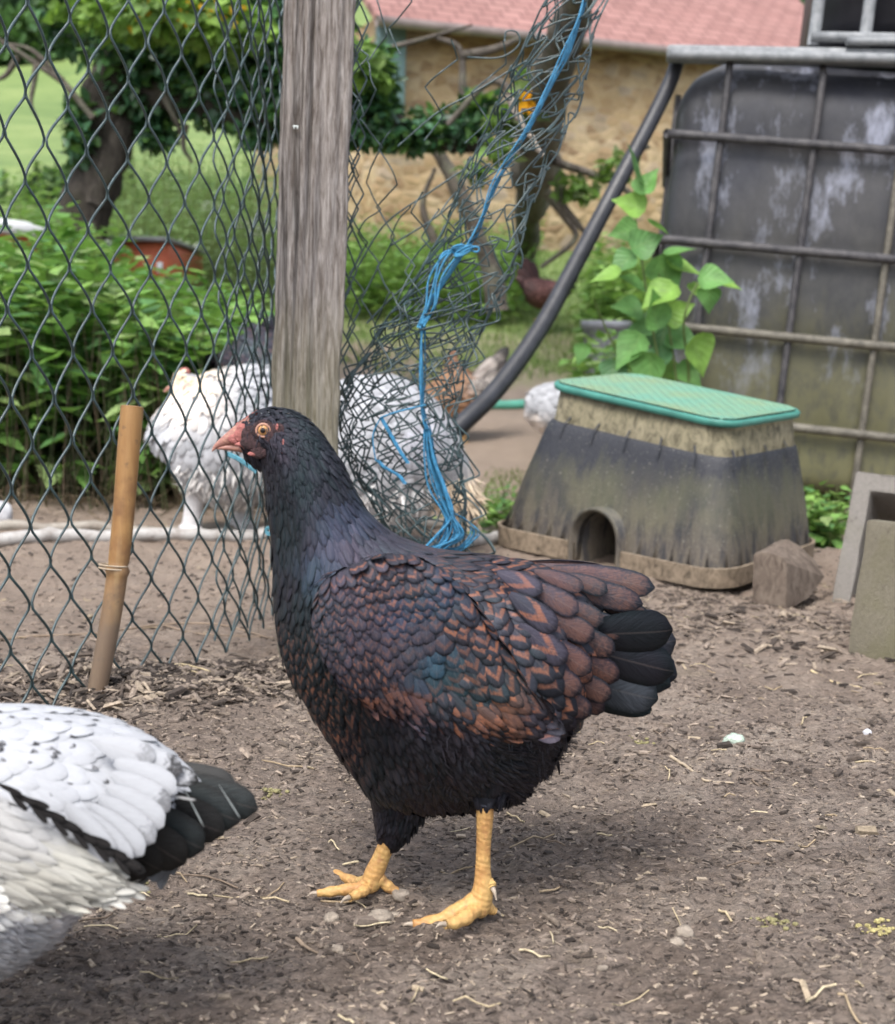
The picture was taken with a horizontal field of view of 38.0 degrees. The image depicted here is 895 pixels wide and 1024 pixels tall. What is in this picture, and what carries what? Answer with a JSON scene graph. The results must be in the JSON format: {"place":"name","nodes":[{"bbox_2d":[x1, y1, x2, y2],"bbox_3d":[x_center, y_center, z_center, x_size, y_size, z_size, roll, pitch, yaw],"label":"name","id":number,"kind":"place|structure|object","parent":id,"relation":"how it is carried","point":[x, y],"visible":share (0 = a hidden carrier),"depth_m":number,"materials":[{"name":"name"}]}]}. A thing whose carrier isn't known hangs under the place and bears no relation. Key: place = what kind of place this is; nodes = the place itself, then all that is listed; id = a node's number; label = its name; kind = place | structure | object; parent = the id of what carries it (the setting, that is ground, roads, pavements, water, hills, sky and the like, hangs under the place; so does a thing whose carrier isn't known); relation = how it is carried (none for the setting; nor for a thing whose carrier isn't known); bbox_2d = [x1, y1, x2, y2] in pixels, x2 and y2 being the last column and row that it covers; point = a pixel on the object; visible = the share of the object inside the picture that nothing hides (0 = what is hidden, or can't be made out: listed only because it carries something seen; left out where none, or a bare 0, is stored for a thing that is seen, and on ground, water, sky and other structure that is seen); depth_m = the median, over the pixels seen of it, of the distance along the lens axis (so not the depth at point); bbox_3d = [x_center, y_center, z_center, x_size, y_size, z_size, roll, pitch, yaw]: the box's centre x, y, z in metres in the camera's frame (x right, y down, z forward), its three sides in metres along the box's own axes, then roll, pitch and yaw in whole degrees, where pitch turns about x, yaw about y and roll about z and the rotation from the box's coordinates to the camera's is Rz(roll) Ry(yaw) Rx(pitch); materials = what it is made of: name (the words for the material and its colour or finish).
{"place":"outdoors","nodes":[
{"label":"outdoors","id":0,"kind":"place"},
{"bbox_2d":[0,501,12,519],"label":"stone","id":1,"kind":"object","parent":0,"point":[6,513],"visible":0.52,"depth_m":3.04,"materials":[{"name":"white stone"}]},
{"bbox_2d":[0,1,894,1023],"bbox_3d":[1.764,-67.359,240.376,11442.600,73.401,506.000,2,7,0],"label":"ground","id":2,"kind":"structure","parent":0,"point":[504,439],"depth_m":1.20,"materials":[{"name":"brown soil"}]},
{"bbox_2d":[26,161,49,205],"bbox_3d":[-8.044,-6.426,25.412,0.533,0.874,0.584,-3,8,-29],"label":"conifer","id":3,"kind":"object","parent":2,"relation":"on","point":[34,179],"visible":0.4,"depth_m":25.41,"materials":[{"name":"green plant"}]},
{"bbox_2d":[0,0,79,66],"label":"tree leaves","id":4,"kind":"object","parent":2,"relation":"on","point":[20,34],"visible":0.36,"depth_m":83.42,"materials":[{"name":"green plant"}]},
{"bbox_2d":[0,218,112,255],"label":"poultry shed","id":5,"kind":"structure","parent":2,"relation":"on","point":[22,225],"depth_m":6.63,"materials":[{"name":"paint"}]},
{"bbox_2d":[55,177,64,205],"bbox_3d":[-6.678,-5.531,22.500,0.338,0.515,0.334,-2,8,-25],"label":"conifer","id":6,"kind":"object","parent":2,"relation":"on","point":[61,178],"visible":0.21,"depth_m":22.48,"materials":[{"name":"green plant"}]},
{"bbox_2d":[0,162,135,260],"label":"tall weeds","id":7,"kind":"object","parent":2,"relation":"on","point":[23,213],"visible":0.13,"depth_m":9.11,"materials":[{"name":"green plant"}]},
{"bbox_2d":[88,405,143,693],"bbox_3d":[-0.405,0.062,1.577,0.084,0.382,0.037,-5,10,-40],"label":"bamboo stake","id":8,"kind":"object","parent":2,"relation":"on","point":[116,569],"visible":0.94,"depth_m":1.57,"materials":[{"name":"brown wood"}]},
{"bbox_2d":[0,163,253,207],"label":"hedge bushes","id":9,"kind":"object","parent":2,"relation":"on","point":[51,179],"visible":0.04,"depth_m":26.13,"materials":[{"name":"green plant"}]},
{"bbox_2d":[0,703,257,983],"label":"hen","id":10,"kind":"object","parent":2,"relation":"on","point":[102,811],"visible":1,"depth_m":0.78,"materials":[{"name":"white"}]},
{"bbox_2d":[122,156,141,207],"bbox_3d":[-5.739,-5.998,23.444,0.618,1.147,0.616,2,7,0],"label":"conifer","id":11,"kind":"object","parent":2,"relation":"on","point":[132,174],"visible":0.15,"depth_m":23.43,"materials":[{"name":"green plant"}]},
{"bbox_2d":[0,472,265,526],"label":"dry stalks","id":12,"kind":"object","parent":2,"relation":"on","point":[90,501],"visible":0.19,"depth_m":3.31,"materials":[{"name":"green plant"}]},
{"bbox_2d":[0,201,274,511],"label":"nettles","id":13,"kind":"object","parent":2,"relation":"on","point":[52,350],"visible":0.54,"depth_m":3.53,"materials":[{"name":"green plant"}]},
{"bbox_2d":[0,0,283,705],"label":"chain link fence","id":14,"kind":"object","parent":2,"relation":"on","point":[263,290],"visible":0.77,"depth_m":1.69,"materials":[{"name":"grey metal"}]},
{"bbox_2d":[0,622,273,640],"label":"wire","id":15,"kind":"object","parent":14,"relation":"attached to","point":[79,634],"visible":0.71,"depth_m":1.98,"materials":[{"name":"grey metal"}]},
{"bbox_2d":[227,452,255,473],"bbox_3d":[-0.285,-0.069,1.804,0.042,0.030,0.003,2,7,0],"label":"twine scrap","id":16,"kind":"object","parent":14,"relation":"attached to","point":[236,458],"visible":0.89,"depth_m":1.80,"materials":[{"name":"blue fabric"}]},
{"bbox_2d":[265,526,269,535],"bbox_3d":[-0.254,0.027,1.860,0.014,0.014,0.008,2,7,0],"label":"twine scrap","id":17,"kind":"object","parent":14,"relation":"attached to","point":[267,533],"visible":0.5,"depth_m":1.86,"materials":[{"name":"blue fabric"}]},
{"bbox_2d":[106,236,205,286],"bbox_3d":[-1.537,-1.060,6.926,0.320,0.723,1.000,2,7,0],"label":"wheelbarrow","id":18,"kind":"object","parent":2,"relation":"on","point":[167,258],"visible":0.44,"depth_m":6.50,"materials":[{"name":"orange paint"},{"name":"galvanised steel"}]},
{"bbox_2d":[107,137,278,313],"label":"tall weeds","id":19,"kind":"object","parent":2,"relation":"on","point":[184,228],"visible":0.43,"depth_m":8.28,"materials":[{"name":"green plant"}]},
{"bbox_2d":[144,364,271,529],"bbox_3d":[-0.517,-0.137,2.989,0.359,0.409,0.303,2,7,0],"label":"hen","id":20,"kind":"object","parent":2,"relation":"on","point":[168,428],"visible":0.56,"depth_m":2.87,"materials":[{"name":"white"}]},
{"bbox_2d":[201,201,219,249],"bbox_3d":[-1.609,-1.766,8.855,0.135,0.693,0.127,0,8,-14],"label":"cow parsley","id":21,"kind":"object","parent":2,"relation":"on","point":[212,213],"visible":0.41,"depth_m":8.81,"materials":[{"name":"plant"}]},
{"bbox_2d":[205,316,274,371],"bbox_3d":[-0.454,-0.258,3.446,0.379,0.532,0.287,2,7,0],"label":"hen","id":22,"kind":"object","parent":2,"relation":"on","point":[227,356],"visible":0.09,"depth_m":3.36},
{"bbox_2d":[239,219,249,289],"bbox_3d":[-1.247,-1.412,7.889,0.136,0.723,0.139,2,7,0],"label":"cow parsley","id":23,"kind":"object","parent":2,"relation":"on","point":[244,228],"visible":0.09,"depth_m":7.85,"materials":[{"name":"plant"}]},
{"bbox_2d":[0,519,497,533],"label":"water pipe","id":24,"kind":"object","parent":2,"relation":"on","point":[9,524],"visible":0.18,"depth_m":2.96,"materials":[{"name":"white plastic"}]},
{"bbox_2d":[0,526,498,548],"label":"water pipe","id":25,"kind":"object","parent":2,"relation":"on","point":[71,535],"visible":0.45,"depth_m":2.87,"materials":[{"name":"white plastic"}]},
{"bbox_2d":[0,0,504,256],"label":"ivy tree","id":26,"kind":"object","parent":2,"relation":"on","point":[383,116],"visible":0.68,"depth_m":5.96,"materials":[{"name":"green plant"}]},
{"bbox_2d":[248,224,269,302],"bbox_3d":[-1.087,-1.277,7.503,0.126,0.748,0.131,7,9,34],"label":"cow parsley","id":27,"kind":"object","parent":2,"relation":"on","point":[260,233],"visible":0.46,"depth_m":7.46,"materials":[{"name":"plant"}]},
{"bbox_2d":[260,787,289,799],"bbox_3d":[-0.173,0.282,1.305,0.030,0.009,0.025,2,7,0],"label":"dried dropping","id":28,"kind":"object","parent":2,"relation":"on","point":[270,791],"visible":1,"depth_m":1.30,"materials":[{"name":"beige"}]},
{"bbox_2d":[295,937,317,953],"bbox_3d":[-0.105,0.325,0.973,0.004,0.008,0.039,-3,8,-30],"label":"twig","id":29,"kind":"object","parent":2,"relation":"on","point":[301,942],"visible":1,"depth_m":0.98,"materials":[{"name":"beige wood"}]},
{"bbox_2d":[271,0,355,657],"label":"wooden post","id":30,"kind":"object","parent":2,"relation":"on","point":[316,97],"visible":0.63,"depth_m":1.77,"materials":[{"name":"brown wood"}]},
{"bbox_2d":[338,0,608,554],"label":"crumpled wire mesh","id":31,"kind":"object","parent":30,"relation":"attached to","point":[461,489],"visible":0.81,"depth_m":1.89,"materials":[{"name":"grey metal"}]},
{"bbox_2d":[372,403,428,483],"bbox_3d":[-0.069,-0.099,1.878,0.081,0.118,0.013,2,7,0],"label":"twine scrap","id":32,"kind":"object","parent":31,"relation":"attached to","point":[395,443],"visible":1,"depth_m":1.88,"materials":[{"name":"blue fabric"}]},
{"bbox_2d":[417,0,586,550],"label":"blue twine","id":33,"kind":"object","parent":31,"relation":"attached to","point":[441,490],"visible":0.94,"depth_m":1.87,"materials":[{"name":"fabric"}]},
{"bbox_2d":[505,92,543,156],"bbox_3d":[0.119,-0.593,1.990,0.065,0.096,0.014,2,7,0],"label":"dead stick","id":34,"kind":"object","parent":31,"relation":"attached to","point":[529,136],"visible":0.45,"depth_m":1.99,"materials":[{"name":"brown wood"}]},
{"bbox_2d":[0,208,650,523],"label":"grass","id":35,"kind":"structure","parent":2,"relation":"on","point":[538,360],"depth_m":7.87,"materials":[{"name":"green plant"}]},
{"bbox_2d":[323,911,339,922],"bbox_3d":[-0.091,0.321,1.026,0.013,0.010,0.010,2,7,0],"label":"pebble","id":36,"kind":"object","parent":2,"relation":"on","point":[329,917],"visible":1,"depth_m":1.02,"materials":[{"name":"grey stone"}]},
{"bbox_2d":[331,944,343,953],"bbox_3d":[-0.082,0.326,0.969,0.010,0.007,0.008,2,7,0],"label":"pebble","id":37,"kind":"object","parent":2,"relation":"on","point":[335,948],"visible":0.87,"depth_m":0.97,"materials":[{"name":"white stone"}]},
{"bbox_2d":[367,909,393,925],"bbox_3d":[-0.053,0.318,1.020,0.023,0.010,0.018,2,7,0],"label":"pebble","id":38,"kind":"object","parent":2,"relation":"on","point":[382,915],"visible":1,"depth_m":1.02,"materials":[{"name":"white stone"}]},
{"bbox_2d":[391,911,399,917],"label":"pebble","id":39,"kind":"object","parent":2,"relation":"on","point":[394,913],"visible":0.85,"depth_m":1.03,"materials":[{"name":"grey stone"}]},
{"bbox_2d":[391,888,409,901],"bbox_3d":[-0.038,0.317,1.073,0.016,0.011,0.014,2,7,0],"label":"pebble","id":40,"kind":"object","parent":2,"relation":"on","point":[400,894],"visible":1,"depth_m":1.07,"materials":[{"name":"grey stone"}]},
{"bbox_2d":[0,0,804,13],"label":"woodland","id":41,"kind":"object","parent":2,"relation":"on","point":[12,3],"depth_m":90.70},
{"bbox_2d":[338,373,493,536],"bbox_3d":[-0.128,-0.100,2.770,0.388,0.392,0.319,-3,9,-32],"label":"hen","id":42,"kind":"object","parent":2,"relation":"on","point":[474,490],"visible":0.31,"depth_m":2.65,"materials":[{"name":"white"}]},
{"bbox_2d":[212,406,676,929],"bbox_3d":[0.000,0.125,1.025,0.372,0.408,0.173,2,7,0],"label":"hen","id":43,"kind":"object","parent":2,"relation":"on","point":[427,681],"visible":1,"depth_m":0.98,"materials":[{"name":"black"}]},
{"bbox_2d":[345,209,547,327],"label":"weeds","id":44,"kind":"object","parent":2,"relation":"on","point":[387,266],"visible":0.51,"depth_m":8.64,"materials":[{"name":"green plant"}]},
{"bbox_2d":[0,501,894,1023],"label":"wood chips","id":45,"kind":"object","parent":2,"relation":"on","point":[182,681],"visible":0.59,"depth_m":1.20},
{"bbox_2d":[174,663,209,671],"bbox_3d":[-0.336,0.204,1.699,0.007,0.012,0.089,-5,10,-40],"label":"straw stalk","id":46,"kind":"object","parent":45,"relation":"on","point":[184,664],"visible":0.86,"depth_m":1.69,"materials":[{"name":"beige plant"}]},
{"bbox_2d":[0,513,894,1023],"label":"straw litter","id":47,"kind":"object","parent":2,"relation":"on","point":[510,847],"visible":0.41,"depth_m":1.07,"materials":[{"name":"beige plant"}]},
{"bbox_2d":[425,347,509,442],"bbox_3d":[0.047,-0.528,5.880,0.459,0.450,0.280,2,7,0],"label":"hen","id":48,"kind":"object","parent":2,"relation":"on","point":[484,373],"visible":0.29,"depth_m":5.81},
{"bbox_2d":[433,471,517,533],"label":"weeds","id":49,"kind":"object","parent":2,"relation":"on","point":[494,514],"visible":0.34,"depth_m":3.15,"materials":[{"name":"green plant"}]},
{"bbox_2d":[492,400,524,408],"bbox_3d":[0.143,-0.561,6.560,1.289,0.079,0.191,1,7,-6],"label":"garden hose","id":50,"kind":"object","parent":2,"relation":"on","point":[510,404],"visible":0.17,"depth_m":6.49,"materials":[{"name":"green plastic"}]},
{"bbox_2d":[254,0,803,251],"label":"stone house","id":51,"kind":"structure","parent":2,"relation":"on","point":[632,41],"depth_m":13.39,"materials":[{"name":"beige stone"}]},
{"bbox_2d":[419,0,649,312],"bbox_3d":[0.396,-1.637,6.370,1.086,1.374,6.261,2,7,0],"label":"gnarled tree","id":52,"kind":"object","parent":2,"relation":"on","point":[560,196],"visible":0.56,"depth_m":6.04,"materials":[{"name":"brown plant"}]},
{"bbox_2d":[524,381,559,432],"bbox_3d":[0.470,-0.292,4.600,0.408,0.334,0.255,2,7,0],"label":"hen","id":53,"kind":"object","parent":2,"relation":"on","point":[541,403],"visible":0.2,"depth_m":4.51,"materials":[{"name":"white"}]},
{"bbox_2d":[515,257,577,320],"bbox_3d":[0.612,-1.382,8.088,0.396,0.392,0.217,2,7,0],"label":"hen","id":54,"kind":"object","parent":2,"relation":"on","point":[536,289],"visible":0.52,"depth_m":8.03,"materials":[{"name":"brown"}]},
{"bbox_2d":[556,329,633,377],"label":"weeds","id":55,"kind":"object","parent":2,"relation":"on","point":[591,362],"visible":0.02,"depth_m":5.43,"materials":[{"name":"green plant"}]},
{"bbox_2d":[597,965,607,971],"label":"pebble","id":56,"kind":"object","parent":2,"relation":"on","point":[600,968],"visible":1,"depth_m":0.93,"materials":[{"name":"white stone"}]},
{"bbox_2d":[580,320,631,373],"bbox_3d":[0.876,-0.895,7.217,0.287,0.328,0.287,2,7,0],"label":"round tub","id":57,"kind":"object","parent":2,"relation":"on","point":[589,326],"visible":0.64,"depth_m":7.10,"materials":[{"name":"grey"}]},
{"bbox_2d":[567,231,651,361],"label":"weeds","id":58,"kind":"object","parent":2,"relation":"on","point":[607,295],"visible":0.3,"depth_m":7.75,"materials":[{"name":"green plant"}]},
{"bbox_2d":[629,735,655,743],"bbox_3d":[0.215,0.259,1.457,0.035,0.010,0.027,6,9,31],"label":"dried dropping","id":59,"kind":"object","parent":2,"relation":"on","point":[642,742],"visible":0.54,"depth_m":1.46,"materials":[{"name":"beige"}]},
{"bbox_2d":[498,373,814,588],"bbox_3d":[0.449,-0.069,2.821,0.644,0.449,0.454,9,10,44],"label":"valve box","id":60,"kind":"object","parent":2,"relation":"on","point":[673,481],"visible":0.98,"depth_m":2.64,"materials":[{"name":"black plastic"}]},
{"bbox_2d":[574,144,741,386],"bbox_3d":[0.535,-0.480,3.311,0.392,0.869,0.257,0,8,-15],"label":"leafy plant","id":61,"kind":"object","parent":2,"relation":"on","point":[662,327],"visible":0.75,"depth_m":3.31,"materials":[{"name":"green plant"}]},
{"bbox_2d":[669,936,685,947],"bbox_3d":[0.170,0.319,0.959,0.012,0.008,0.009,2,7,0],"label":"pebble","id":62,"kind":"object","parent":2,"relation":"on","point":[678,941],"visible":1,"depth_m":0.96,"materials":[{"name":"white stone"}]},
{"bbox_2d":[675,924,694,937],"bbox_3d":[0.179,0.317,0.979,0.015,0.012,0.012,2,7,0],"label":"pebble","id":63,"kind":"object","parent":2,"relation":"on","point":[685,930],"visible":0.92,"depth_m":0.97,"materials":[{"name":"white stone"}]},
{"bbox_2d":[669,755,733,783],"bbox_3d":[0.261,0.272,1.363,0.016,0.008,0.098,-3,9,-31],"label":"twig","id":64,"kind":"object","parent":2,"relation":"on","point":[683,764],"visible":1,"depth_m":1.37,"materials":[{"name":"beige wood"}]},
{"bbox_2d":[722,733,744,743],"bbox_3d":[0.322,0.258,1.466,0.024,0.016,0.020,0,8,-15],"label":"stone","id":65,"kind":"object","parent":2,"relation":"on","point":[732,738],"visible":0.77,"depth_m":1.46,"materials":[{"name":"white stone"}]},
{"bbox_2d":[646,62,894,522],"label":"water tank","id":66,"kind":"object","parent":2,"relation":"on","point":[778,202],"visible":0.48,"depth_m":3.51,"materials":[{"name":"plastic"}]},
{"bbox_2d":[666,37,894,67],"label":"metal rail","id":67,"kind":"object","parent":66,"relation":"on","point":[789,56],"visible":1,"depth_m":3.42,"materials":[{"name":"silver metal"}]},
{"bbox_2d":[452,44,683,436],"bbox_3d":[0.280,-0.656,3.285,1.058,1.191,0.093,-6,10,-44],"label":"black pipe","id":68,"kind":"object","parent":67,"relation":"attached to","point":[480,406],"visible":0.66,"depth_m":3.32,"materials":[{"name":"black plastic"}]},
{"bbox_2d":[750,913,797,930],"bbox_3d":[0.253,0.317,1.001,0.029,0.010,0.036,-2,8,-25],"label":"dried dropping","id":69,"kind":"object","parent":2,"relation":"on","point":[773,920],"visible":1,"depth_m":1.00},
{"bbox_2d":[753,539,823,608],"bbox_3d":[0.621,0.114,2.371,0.081,0.110,0.165,7,9,34],"label":"rock","id":70,"kind":"object","parent":2,"relation":"on","point":[787,573],"visible":0.98,"depth_m":2.32,"materials":[{"name":"stone"}]},
{"bbox_2d":[804,480,851,548],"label":"weeds","id":71,"kind":"object","parent":2,"relation":"on","point":[826,529],"visible":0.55,"depth_m":3.06,"materials":[{"name":"green plant"}]},
{"bbox_2d":[810,669,861,687],"bbox_3d":[0.543,0.235,1.814,0.007,0.010,0.096,-3,8,-29],"label":"twig","id":72,"kind":"object","parent":2,"relation":"on","point":[811,670],"visible":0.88,"depth_m":1.82,"materials":[{"name":"wood"}]},
{"bbox_2d":[831,471,894,601],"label":"concrete block","id":73,"kind":"object","parent":2,"relation":"on","point":[872,496],"depth_m":2.43,"materials":[{"name":"grey concrete"}]},
{"bbox_2d":[863,729,871,734],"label":"pebble","id":74,"kind":"object","parent":2,"relation":"on","point":[866,731],"visible":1,"depth_m":1.49,"materials":[{"name":"white stone"}]},
{"bbox_2d":[849,520,894,659],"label":"concrete block","id":75,"kind":"object","parent":2,"relation":"on","point":[872,632],"depth_m":1.93,"materials":[{"name":"grey concrete"}]},
{"bbox_2d":[855,917,894,935],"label":"dried dropping","id":76,"kind":"object","parent":2,"relation":"on","point":[879,929],"visible":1,"depth_m":0.99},
{"bbox_2d":[799,0,894,71],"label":"window","id":77,"kind":"structure","parent":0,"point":[831,23],"depth_m":3.46,"materials":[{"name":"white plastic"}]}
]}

